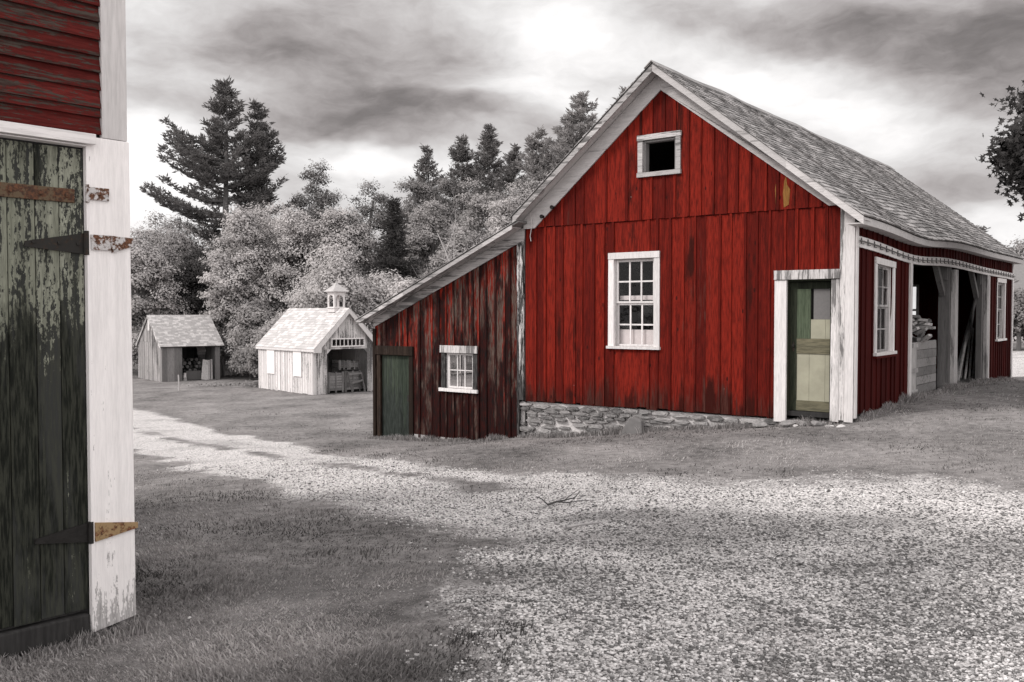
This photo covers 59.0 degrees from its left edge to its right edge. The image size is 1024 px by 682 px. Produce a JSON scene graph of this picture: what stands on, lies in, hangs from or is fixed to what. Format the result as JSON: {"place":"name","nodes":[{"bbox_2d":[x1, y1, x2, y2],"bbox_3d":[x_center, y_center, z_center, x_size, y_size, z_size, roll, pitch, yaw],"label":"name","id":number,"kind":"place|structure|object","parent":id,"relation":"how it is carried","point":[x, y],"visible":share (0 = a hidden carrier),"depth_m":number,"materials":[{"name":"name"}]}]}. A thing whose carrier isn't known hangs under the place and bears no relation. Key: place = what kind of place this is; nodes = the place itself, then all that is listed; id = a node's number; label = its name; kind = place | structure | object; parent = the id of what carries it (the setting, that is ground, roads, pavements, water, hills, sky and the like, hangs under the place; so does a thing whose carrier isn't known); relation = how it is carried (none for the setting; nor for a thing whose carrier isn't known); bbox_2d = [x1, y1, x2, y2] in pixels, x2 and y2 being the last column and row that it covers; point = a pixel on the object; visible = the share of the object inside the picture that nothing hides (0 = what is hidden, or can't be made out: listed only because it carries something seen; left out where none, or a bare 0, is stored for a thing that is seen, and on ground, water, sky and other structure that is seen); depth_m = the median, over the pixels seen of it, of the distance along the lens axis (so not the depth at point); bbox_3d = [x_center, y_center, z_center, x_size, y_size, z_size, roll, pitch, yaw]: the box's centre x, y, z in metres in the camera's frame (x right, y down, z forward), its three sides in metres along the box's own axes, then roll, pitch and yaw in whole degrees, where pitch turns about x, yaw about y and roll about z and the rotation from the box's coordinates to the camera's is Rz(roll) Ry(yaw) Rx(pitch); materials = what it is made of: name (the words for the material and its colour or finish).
{"place":"outdoors","nodes":[
{"label":"outdoors","id":0,"kind":"place"},
{"bbox_2d":[0,341,1023,681],"bbox_3d":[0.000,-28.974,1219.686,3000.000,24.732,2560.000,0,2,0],"label":"lawn","id":1,"kind":"structure","parent":0,"point":[236,403],"depth_m":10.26,"materials":[{"name":"grey plant"}]},
{"bbox_2d":[0,0,137,657],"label":"weathered barn","id":2,"kind":"structure","parent":1,"relation":"on","point":[68,524],"depth_m":4.46,"materials":[{"name":"white wood"}]},
{"bbox_2d":[0,139,93,628],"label":"barn door","id":3,"kind":"structure","parent":2,"relation":"in","point":[46,533],"depth_m":4.40,"materials":[{"name":"green wood"}]},
{"bbox_2d":[0,615,153,670],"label":"grass fringe","id":4,"kind":"object","parent":1,"relation":"on","point":[135,625],"depth_m":4.50,"materials":[{"name":"grey plant"}]},
{"bbox_2d":[132,321,143,370],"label":"bush","id":5,"kind":"object","parent":1,"relation":"on","point":[136,328],"visible":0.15,"depth_m":61.80,"materials":[{"name":"grey plant"}]},
{"bbox_2d":[130,223,195,326],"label":"leafy tree","id":6,"kind":"object","parent":1,"relation":"on","point":[158,258],"visible":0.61,"depth_m":62.95,"materials":[{"name":"grey plant"}]},
{"bbox_2d":[131,209,214,324],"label":"leafy tree","id":7,"kind":"object","parent":1,"relation":"on","point":[181,240],"visible":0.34,"depth_m":70.75,"materials":[{"name":"grey plant"}]},
{"bbox_2d":[135,315,223,381],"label":"grey shed","id":8,"kind":"structure","parent":1,"relation":"on","point":[166,344],"depth_m":57.83,"materials":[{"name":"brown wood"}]},
{"bbox_2d":[157,246,222,314],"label":"leafy tree","id":9,"kind":"object","parent":1,"relation":"on","point":[194,267],"visible":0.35,"depth_m":66.68,"materials":[{"name":"grey plant"}]},
{"bbox_2d":[183,370,201,379],"bbox_3d":[-20.305,2.178,58.042,1.324,0.574,0.537,-1,2,-39],"label":"wooden box","id":10,"kind":"object","parent":1,"relation":"on","point":[193,374],"visible":0.82,"depth_m":57.76,"materials":[{"name":"grey wood"}]},
{"bbox_2d":[201,359,207,379],"bbox_3d":[-19.636,1.849,58.058,0.719,1.354,0.344,-1,2,-39],"label":"leaning board","id":11,"kind":"object","parent":1,"relation":"on","point":[204,375],"visible":0.86,"depth_m":58.00,"materials":[{"name":"grey wood"}]},
{"bbox_2d":[157,382,258,386],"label":"weeds","id":12,"kind":"object","parent":1,"relation":"on","point":[215,384],"visible":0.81,"depth_m":48.87,"materials":[{"name":"grey plant"}]},
{"bbox_2d":[208,360,209,379],"bbox_3d":[-19.460,1.847,58.197,0.111,1.272,0.392,-1,2,-18],"label":"leaning board","id":13,"kind":"object","parent":1,"relation":"on","point":[208,369],"visible":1,"depth_m":58.17,"materials":[{"name":"grey wood"}]},
{"bbox_2d":[133,75,288,364],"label":"pine tree","id":14,"kind":"object","parent":1,"relation":"on","point":[205,173],"visible":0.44,"depth_m":73.69,"materials":[{"name":"grey plant"}]},
{"bbox_2d":[196,346,225,376],"bbox_3d":[-20.500,0.761,61.116,2.000,3.280,1.600,-1,2,-39],"label":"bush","id":15,"kind":"object","parent":1,"relation":"on","point":[201,352],"visible":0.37,"depth_m":60.25,"materials":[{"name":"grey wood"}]},
{"bbox_2d":[210,359,212,379],"bbox_3d":[-19.339,1.819,58.296,0.125,1.314,0.386,-1,2,-19],"label":"leaning board","id":16,"kind":"object","parent":1,"relation":"on","point":[211,363],"visible":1,"depth_m":58.30,"materials":[{"name":"grey wood"}]},
{"bbox_2d":[195,238,243,308],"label":"leafy tree","id":17,"kind":"object","parent":1,"relation":"on","point":[208,242],"depth_m":95.55,"materials":[{"name":"grey plant"}]},
{"bbox_2d":[222,359,225,375],"bbox_3d":[-19.414,1.785,60.996,0.257,1.213,0.113,0,2,4],"label":"leaning plank","id":18,"kind":"object","parent":1,"relation":"on","point":[223,367],"visible":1,"depth_m":60.98,"materials":[{"name":"grey wood"}]},
{"bbox_2d":[224,354,231,375],"bbox_3d":[-19.200,1.630,61.164,0.492,1.530,0.073,-1,2,-22],"label":"leaning plank","id":19,"kind":"object","parent":1,"relation":"on","point":[227,365],"visible":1,"depth_m":61.16,"materials":[{"name":"grey wood"}]},
{"bbox_2d":[218,322,255,365],"bbox_3d":[-18.757,0.619,61.962,4.342,4.106,4.024,0,2,0],"label":"bush","id":20,"kind":"object","parent":1,"relation":"on","point":[221,336],"visible":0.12,"depth_m":61.25,"materials":[{"name":"grey plant"}]},
{"bbox_2d":[196,207,280,375],"bbox_3d":[-18.514,-3.244,62.031,6.086,11.817,6.840,0,2,0],"label":"leafy tree","id":21,"kind":"object","parent":1,"relation":"on","point":[239,220],"visible":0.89,"depth_m":60.54,"materials":[{"name":"grey plant"}]},
{"bbox_2d":[199,291,278,332],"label":"bush","id":22,"kind":"object","parent":1,"relation":"on","point":[229,315],"visible":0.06,"depth_m":65.97,"materials":[{"name":"grey plant"}]},
{"bbox_2d":[226,347,257,379],"bbox_3d":[-16.585,1.566,57.085,2.802,2.369,2.790,0,2,0],"label":"bush","id":23,"kind":"object","parent":1,"relation":"on","point":[238,362],"visible":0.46,"depth_m":56.34,"materials":[{"name":"grey plant"}]},
{"bbox_2d":[231,379,258,387],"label":"weeds","id":24,"kind":"object","parent":1,"relation":"on","point":[256,383],"visible":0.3,"depth_m":47.00,"materials":[{"name":"grey plant"}]},
{"bbox_2d":[221,299,277,376],"bbox_3d":[-17.131,-0.040,60.141,5.222,5.471,5.223,0,2,0],"label":"bush","id":25,"kind":"object","parent":1,"relation":"on","point":[239,337],"visible":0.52,"depth_m":58.95,"materials":[{"name":"grey plant"}]},
{"bbox_2d":[244,347,258,378],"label":"bush","id":26,"kind":"object","parent":1,"relation":"on","point":[252,363],"visible":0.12,"depth_m":51.50,"materials":[{"name":"grey plant"}]},
{"bbox_2d":[204,97,299,309],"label":"pine tree","id":27,"kind":"object","parent":1,"relation":"on","point":[266,141],"visible":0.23,"depth_m":75.63,"materials":[{"name":"grey plant"}]},
{"bbox_2d":[208,199,316,312],"bbox_3d":[-17.807,-3.900,65.684,8.469,12.911,8.651,1,2,40],"label":"leafy tree","id":28,"kind":"object","parent":1,"relation":"on","point":[261,215],"visible":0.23,"depth_m":64.30,"materials":[{"name":"grey plant"}]},
{"bbox_2d":[241,309,287,354],"bbox_3d":[-13.843,0.408,54.012,4.531,4.612,4.643,0,2,0],"label":"bush","id":29,"kind":"object","parent":1,"relation":"on","point":[266,328],"visible":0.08,"depth_m":53.33,"materials":[{"name":"grey plant"}]},
{"bbox_2d":[239,205,352,311],"bbox_3d":[-14.729,-3.424,62.979,7.803,11.988,7.800,0,2,0],"label":"leafy tree","id":30,"kind":"object","parent":1,"relation":"on","point":[283,271],"visible":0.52,"depth_m":61.30,"materials":[{"name":"grey plant"}]},
{"bbox_2d":[275,288,332,319],"bbox_3d":[-12.248,-0.380,56.161,4.970,6.100,5.156,0,2,0],"label":"bush","id":31,"kind":"object","parent":1,"relation":"on","point":[293,304],"visible":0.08,"depth_m":55.36,"materials":[{"name":"grey plant"}]},
{"bbox_2d":[255,282,372,394],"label":"white shed","id":32,"kind":"structure","parent":1,"relation":"on","point":[300,350],"depth_m":43.81,"materials":[{"name":"grey wood"}]},
{"bbox_2d":[327,371,343,392],"bbox_3d":[-8.700,1.963,43.592,0.912,1.008,0.869,-2,2,-42],"label":"crate","id":33,"kind":"object","parent":32,"relation":"on","point":[335,381],"visible":0.81,"depth_m":43.28,"materials":[{"name":"grey wood"}]},
{"bbox_2d":[335,370,360,391],"bbox_3d":[-8.021,1.932,44.298,0.952,1.027,0.867,-2,2,-44],"label":"crate","id":34,"kind":"object","parent":32,"relation":"on","point":[356,377],"visible":0.66,"depth_m":44.01,"materials":[{"name":"grey wood"}]},
{"bbox_2d":[332,359,348,369],"bbox_3d":[-8.366,1.153,44.076,0.552,0.478,0.668,-2,2,-42],"label":"crate","id":35,"kind":"object","parent":34,"relation":"on","point":[340,364],"visible":1,"depth_m":43.86,"materials":[{"name":"grey wood"}]},
{"bbox_2d":[342,360,359,369],"bbox_3d":[-7.930,1.156,44.475,0.631,0.447,0.670,-2,2,-42],"label":"crate","id":36,"kind":"object","parent":34,"relation":"on","point":[354,363],"visible":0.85,"depth_m":44.24,"materials":[{"name":"grey wood"}]},
{"bbox_2d":[331,338,364,346],"bbox_3d":[-7.824,0.063,43.251,1.860,0.420,0.050,-2,2,-42],"label":"transom window","id":37,"kind":"structure","parent":32,"relation":"in","point":[332,339],"depth_m":43.24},
{"bbox_2d":[286,158,346,289],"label":"leafy tree","id":38,"kind":"object","parent":1,"relation":"on","point":[321,200],"visible":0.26,"depth_m":79.24,"materials":[{"name":"grey plant"}]},
{"bbox_2d":[280,243,390,333],"bbox_3d":[-9.831,-1.579,52.636,6.915,8.506,7.308,-1,2,-34],"label":"leafy tree","id":39,"kind":"object","parent":1,"relation":"on","point":[313,292],"visible":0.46,"depth_m":51.77,"materials":[{"name":"grey plant"}]},
{"bbox_2d":[301,203,382,328],"bbox_3d":[-11.230,-3.450,62.129,6.358,11.963,6.877,0,2,0],"label":"leafy tree","id":40,"kind":"object","parent":1,"relation":"on","point":[341,233],"visible":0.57,"depth_m":61.09,"materials":[{"name":"grey plant"}]},
{"bbox_2d":[347,371,365,391],"bbox_3d":[-7.546,1.954,43.855,0.913,1.016,0.329,-2,2,-42],"label":"trestle","id":41,"kind":"object","parent":1,"relation":"on","point":[353,382],"visible":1,"depth_m":43.83,"materials":[{"name":"grey wood"}]},
{"bbox_2d":[343,177,408,282],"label":"leafy tree","id":42,"kind":"object","parent":1,"relation":"on","point":[378,215],"visible":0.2,"depth_m":77.08,"materials":[{"name":"grey plant"}]},
{"bbox_2d":[340,268,413,330],"bbox_3d":[-7.651,-0.945,54.891,5.561,7.051,5.462,0,2,15],"label":"bush","id":43,"kind":"object","parent":1,"relation":"on","point":[382,286],"visible":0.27,"depth_m":53.86,"materials":[{"name":"grey plant"}]},
{"bbox_2d":[367,195,421,328],"bbox_3d":[-7.718,-3.634,59.970,4.448,12.228,4.618,0,2,0],"label":"spruce tree","id":44,"kind":"object","parent":1,"relation":"on","point":[395,235],"visible":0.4,"depth_m":59.43,"materials":[{"name":"grey plant"}]},
{"bbox_2d":[382,278,416,300],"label":"bush","id":45,"kind":"object","parent":1,"relation":"on","point":[405,283],"visible":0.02,"depth_m":51.25,"materials":[{"name":"grey plant"}]},
{"bbox_2d":[380,176,453,275],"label":"leafy tree","id":46,"kind":"object","parent":1,"relation":"on","point":[415,187],"visible":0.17,"depth_m":79.22,"materials":[{"name":"grey plant"}]},
{"bbox_2d":[387,143,451,256],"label":"pine tree","id":47,"kind":"object","parent":1,"relation":"on","point":[427,168],"visible":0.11,"depth_m":91.31,"materials":[{"name":"grey plant"}]},
{"bbox_2d":[398,196,467,281],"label":"leafy tree","id":48,"kind":"object","parent":1,"relation":"on","point":[424,244],"visible":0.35,"depth_m":66.84,"materials":[{"name":"grey plant"}]},
{"bbox_2d":[415,192,465,372],"bbox_3d":[-3.447,-3.530,54.782,5.197,11.405,10.032,-1,2,-26],"label":"bare tree","id":49,"kind":"object","parent":1,"relation":"on","point":[453,254],"visible":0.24,"depth_m":55.81,"materials":[{"name":"grey plant"}]},
{"bbox_2d":[423,224,485,371],"bbox_3d":[-3.344,-2.653,60.006,6.323,10.039,6.252,0,2,0],"label":"leafy tree","id":50,"kind":"object","parent":1,"relation":"on","point":[457,247],"visible":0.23,"depth_m":59.05,"materials":[{"name":"grey plant"}]},
{"bbox_2d":[420,176,489,356],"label":"leafy tree","id":51,"kind":"object","parent":1,"relation":"on","point":[449,186],"visible":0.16,"depth_m":80.99,"materials":[{"name":"grey plant"}]},
{"bbox_2d":[438,133,485,253],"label":"pine tree","id":52,"kind":"object","parent":1,"relation":"on","point":[459,154],"visible":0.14,"depth_m":93.86,"materials":[{"name":"grey plant"}]},
{"bbox_2d":[440,174,508,242],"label":"leafy tree","id":53,"kind":"object","parent":1,"relation":"on","point":[475,205],"visible":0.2,"depth_m":73.10,"materials":[{"name":"grey plant"}]},
{"bbox_2d":[459,123,516,234],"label":"pine tree","id":54,"kind":"object","parent":1,"relation":"on","point":[490,145],"visible":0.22,"depth_m":91.91,"materials":[{"name":"grey plant"}]},
{"bbox_2d":[476,193,525,243],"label":"leafy tree","id":55,"kind":"object","parent":1,"relation":"on","point":[503,218],"visible":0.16,"depth_m":65.01,"materials":[{"name":"grey plant"}]},
{"bbox_2d":[482,142,528,235],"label":"pine tree","id":56,"kind":"object","parent":1,"relation":"on","point":[511,171],"visible":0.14,"depth_m":87.00,"materials":[{"name":"grey plant"}]},
{"bbox_2d":[494,177,540,222],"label":"leafy tree","id":57,"kind":"object","parent":1,"relation":"on","point":[522,184],"visible":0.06,"depth_m":74.94,"materials":[{"name":"grey plant"}]},
{"bbox_2d":[487,125,560,227],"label":"pine tree","id":58,"kind":"object","parent":1,"relation":"on","point":[533,159],"visible":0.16,"depth_m":82.71,"materials":[{"name":"grey plant"}]},
{"bbox_2d":[542,114,575,159],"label":"pine tree","id":59,"kind":"object","parent":1,"relation":"on","point":[556,141],"visible":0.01,"depth_m":89.19,"materials":[{"name":"grey plant"}]},
{"bbox_2d":[530,91,598,177],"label":"pine tree","id":60,"kind":"object","parent":1,"relation":"on","point":[580,107],"visible":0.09,"depth_m":80.55,"materials":[{"name":"grey plant"}]},
{"bbox_2d":[133,410,1023,681],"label":"gravel drive","id":61,"kind":"structure","parent":1,"relation":"on","point":[167,427],"depth_m":7.17,"materials":[{"name":"grey gravel"}]},
{"bbox_2d":[537,489,591,505],"bbox_3d":[0.519,1.496,8.734,0.579,0.138,0.254,0,2,0],"label":"twig","id":62,"kind":"object","parent":61,"relation":"on","point":[557,501],"visible":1,"depth_m":8.68,"materials":[{"name":"grey wood"}]},
{"bbox_2d":[555,521,606,528],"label":"twig","id":63,"kind":"object","parent":61,"relation":"on","point":[577,525],"visible":1,"depth_m":7.39,"materials":[{"name":"grey wood"}]},
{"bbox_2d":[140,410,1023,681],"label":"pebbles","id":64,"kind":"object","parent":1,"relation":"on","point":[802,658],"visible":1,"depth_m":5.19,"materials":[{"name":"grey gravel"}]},
{"bbox_2d":[605,85,625,111],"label":"pine tree","id":65,"kind":"object","parent":1,"relation":"on","point":[622,90],"depth_m":85.08,"materials":[{"name":"grey plant"}]},
{"bbox_2d":[622,416,644,433],"bbox_3d":[2.172,1.558,16.207,0.453,0.424,0.120,1,2,38],"label":"boulder","id":66,"kind":"object","parent":1,"relation":"on","point":[632,423],"visible":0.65,"depth_m":16.14,"materials":[{"name":"grey stone"}]},
{"bbox_2d":[354,60,1023,439],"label":"red barn","id":67,"kind":"structure","parent":1,"relation":"on","point":[666,248],"depth_m":16.41,"materials":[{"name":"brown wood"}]},
{"bbox_2d":[606,251,660,349],"bbox_3d":[2.228,-0.730,16.388,1.100,1.752,0.216,1,2,38],"label":"window","id":68,"kind":"structure","parent":67,"relation":"in","point":[618,338],"depth_m":16.46,"materials":[{"name":"white wood"}]},
{"bbox_2d":[637,130,681,177],"bbox_3d":[2.623,-3.281,15.970,0.867,0.744,0.204,1,2,38],"label":"attic window","id":69,"kind":"structure","parent":67,"relation":"in","point":[643,143],"depth_m":15.96,"materials":[{"name":"grey wood"}]},
{"bbox_2d":[789,281,830,411],"bbox_3d":[4.813,0.102,14.530,0.703,2.101,0.150,1,2,38],"label":"door","id":70,"kind":"structure","parent":67,"relation":"in","point":[810,302],"depth_m":14.52,"materials":[{"name":"beige wood"}]},
{"bbox_2d":[873,257,896,355],"bbox_3d":[6.222,-0.577,15.216,0.185,1.619,1.182,1,2,38],"label":"window","id":71,"kind":"structure","parent":67,"relation":"in","point":[880,263],"depth_m":15.52,"materials":[{"name":"white wood"}]},
{"bbox_2d":[913,285,918,333],"bbox_3d":[11.359,-0.921,26.345,0.900,1.420,0.080,1,2,38],"label":"back window","id":72,"kind":"structure","parent":67,"relation":"in","point":[917,286],"depth_m":26.06,"materials":[{"name":"white wood"}]},
{"bbox_2d":[911,340,935,393],"bbox_3d":[7.855,0.518,17.807,0.468,1.038,2.368,1,2,38],"label":"wooden bin","id":73,"kind":"object","parent":67,"relation":"on","point":[923,362],"visible":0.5,"depth_m":17.86,"materials":[{"name":"grey wood"}]},
{"bbox_2d":[911,342,917,393],"bbox_3d":[7.523,0.546,17.039,0.047,1.027,0.747,1,2,38],"label":"wooden post","id":74,"kind":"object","parent":73,"relation":"in","point":[914,345],"depth_m":17.18,"materials":[{"name":"grey wood"}]},
{"bbox_2d":[912,336,920,340],"bbox_3d":[7.808,-0.046,17.553,0.103,0.067,0.278,-6,9,-6],"label":"wood offcut","id":75,"kind":"object","parent":73,"relation":"on","point":[916,338],"visible":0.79,"depth_m":17.46,"materials":[{"name":"grey wood"}]},
{"bbox_2d":[914,327,927,334],"bbox_3d":[7.897,-0.191,17.478,0.137,0.080,0.252,-27,2,-28],"label":"wood offcut","id":76,"kind":"object","parent":73,"relation":"on","point":[921,331],"visible":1,"depth_m":17.44,"materials":[{"name":"grey wood"}]},
{"bbox_2d":[917,332,925,338],"bbox_3d":[7.997,-0.115,17.706,0.133,0.056,0.346,-30,2,34],"label":"wood offcut","id":77,"kind":"object","parent":73,"relation":"on","point":[920,335],"visible":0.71,"depth_m":17.66,"materials":[{"name":"grey wood"}]},
{"bbox_2d":[919,334,932,342],"bbox_3d":[8.040,-0.047,17.597,0.184,0.067,0.290,19,-33,-34],"label":"wood offcut","id":78,"kind":"object","parent":73,"relation":"on","point":[925,338],"visible":0.93,"depth_m":17.56,"materials":[{"name":"grey wood"}]},
{"bbox_2d":[958,332,968,380],"bbox_3d":[10.759,0.368,21.630,0.074,1.156,1.693,1,2,33],"label":"pole","id":79,"kind":"object","parent":67,"relation":"on","point":[962,355],"visible":0.83,"depth_m":21.58,"materials":[{"name":"grey wood"}]},
{"bbox_2d":[960,332,969,377],"bbox_3d":[11.564,0.173,23.060,0.041,1.432,2.635,1,2,31],"label":"pole","id":80,"kind":"object","parent":67,"relation":"on","point":[964,358],"visible":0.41,"depth_m":22.56,"materials":[{"name":"grey wood"}]},
{"bbox_2d":[957,299,975,381],"bbox_3d":[11.267,-0.107,22.456,0.093,2.074,3.752,1,2,33],"label":"pole","id":81,"kind":"object","parent":67,"relation":"on","point":[968,327],"visible":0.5,"depth_m":22.79,"materials":[{"name":"grey wood"}]},
{"bbox_2d":[964,315,973,378],"bbox_3d":[11.434,0.086,22.650,0.052,1.639,2.444,1,2,31],"label":"pole","id":82,"kind":"object","parent":67,"relation":"on","point":[967,358],"visible":0.74,"depth_m":22.43,"materials":[{"name":"grey wood"}]},
{"bbox_2d":[968,327,973,377],"bbox_3d":[11.473,0.286,22.625,0.045,1.231,1.441,1,2,30],"label":"pole","id":83,"kind":"object","parent":67,"relation":"on","point":[971,353],"visible":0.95,"depth_m":22.56,"materials":[{"name":"grey wood"}]},
{"bbox_2d":[972,346,975,376],"bbox_3d":[11.658,0.431,22.802,0.056,0.940,1.139,1,2,32],"label":"pole","id":84,"kind":"object","parent":67,"relation":"on","point":[973,370],"visible":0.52,"depth_m":22.55,"materials":[{"name":"grey wood"}]},
{"bbox_2d":[995,278,1006,340],"bbox_3d":[12.553,-0.808,23.337,0.186,1.600,1.241,1,2,38],"label":"window","id":85,"kind":"structure","parent":67,"relation":"in","point":[1001,287],"depth_m":23.70,"materials":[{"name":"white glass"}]},
{"bbox_2d":[365,376,1018,441],"bbox_3d":[6.235,1.548,18.524,17.686,1.489,8.584,0,2,-14],"label":"grass fringe","id":86,"kind":"object","parent":1,"relation":"on","point":[915,396],"depth_m":16.85,"materials":[{"name":"grey plant"}]},
{"bbox_2d":[752,421,766,426],"bbox_3d":[4.047,1.359,14.786,0.239,0.099,0.209,0,2,14],"label":"rock","id":87,"kind":"object","parent":1,"relation":"on","point":[760,424],"visible":0.97,"depth_m":14.72,"materials":[{"name":"stone"}]},
{"bbox_2d":[780,420,795,426],"bbox_3d":[4.421,1.322,14.477,0.322,0.105,0.231,0,2,0],"label":"rock","id":88,"kind":"object","parent":1,"relation":"on","point":[785,423],"visible":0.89,"depth_m":14.40,"materials":[{"name":"stone"}]},
{"bbox_2d":[811,420,825,426],"bbox_3d":[4.809,1.303,14.176,0.233,0.114,0.216,0,2,0],"label":"rock","id":89,"kind":"object","parent":1,"relation":"on","point":[815,423],"visible":0.8,"depth_m":14.09,"materials":[{"name":"stone"}]},
{"bbox_2d":[976,225,1018,282],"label":"pine tree","id":90,"kind":"object","parent":1,"relation":"on","point":[982,228],"depth_m":57.64,"materials":[{"name":"grey plant"}]},
{"bbox_2d":[976,80,1023,221],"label":"maple tree","id":91,"kind":"object","parent":1,"relation":"on","point":[1009,156],"visible":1,"depth_m":16.87,"materials":[{"name":"black plant"}]},
{"bbox_2d":[1005,243,1023,259],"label":"leafy tree","id":92,"kind":"object","parent":1,"relation":"on","point":[1016,251],"visible":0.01,"depth_m":87.46,"materials":[{"name":"grey plant"}]},
{"bbox_2d":[1009,234,1023,256],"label":"leafy tree","id":93,"kind":"object","parent":1,"relation":"on","point":[1021,244],"visible":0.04,"depth_m":89.47,"materials":[{"name":"grey plant"}]},
{"bbox_2d":[1013,264,1023,340],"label":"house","id":94,"kind":"structure","parent":1,"relation":"on","point":[1019,271],"depth_m":68.19,"materials":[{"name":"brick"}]},
{"bbox_2d":[1013,288,1023,342],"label":"bush","id":95,"kind":"object","parent":1,"relation":"on","point":[1021,325],"visible":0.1,"depth_m":50.49,"materials":[{"name":"grey plant"}]},
{"bbox_2d":[1013,288,1023,350],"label":"bush","id":96,"kind":"object","parent":1,"relation":"on","point":[1018,307],"visible":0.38,"depth_m":49.39,"materials":[{"name":"grey plant"}]},
{"bbox_2d":[125,0,1023,314],"label":"sky","id":97,"kind":"structure","parent":0,"point":[357,86],"materials":[{"name":"grey"}]},
{"bbox_2d":[1012,350,1023,376],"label":"gravel road","id":98,"kind":"structure","parent":0,"point":[1018,365],"depth_m":38.89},
{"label":"wood offcut","id":99,"kind":"object","parent":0,"visible":0},
{"bbox_2d":[919,326,935,328],"bbox_3d":[8.095,-0.269,17.751,0.093,0.073,0.407,-1,2,-30],"label":"wood offcut","id":100,"kind":"object","parent":99,"relation":"on","point":[928,327],"visible":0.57,"depth_m":17.64,"materials":[{"name":"grey wood"}]},
{"bbox_2d":[912,319,931,328],"bbox_3d":[8.056,-0.329,17.851,0.421,0.054,0.226,-16,22,20],"label":"wood offcut","id":101,"kind":"object","parent":100,"relation":"on","point":[929,321],"visible":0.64,"depth_m":17.81,"materials":[{"name":"grey wood"}]},
{"bbox_2d":[915,318,927,321],"bbox_3d":[7.987,-0.415,17.741,0.374,0.082,0.092,-1,2,-27],"label":"wood offcut","id":102,"kind":"object","parent":101,"relation":"on","point":[923,320],"visible":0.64,"depth_m":17.73,"materials":[{"name":"grey wood"}]},
{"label":"wood offcut","id":103,"kind":"object","parent":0,"visible":0},
{"bbox_2d":[916,321,932,325],"bbox_3d":[8.037,-0.351,17.882,0.484,0.150,0.101,1,2,20],"label":"wood offcut","id":104,"kind":"object","parent":103,"relation":"on","point":[925,324],"visible":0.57,"depth_m":17.81,"materials":[{"name":"grey wood"}]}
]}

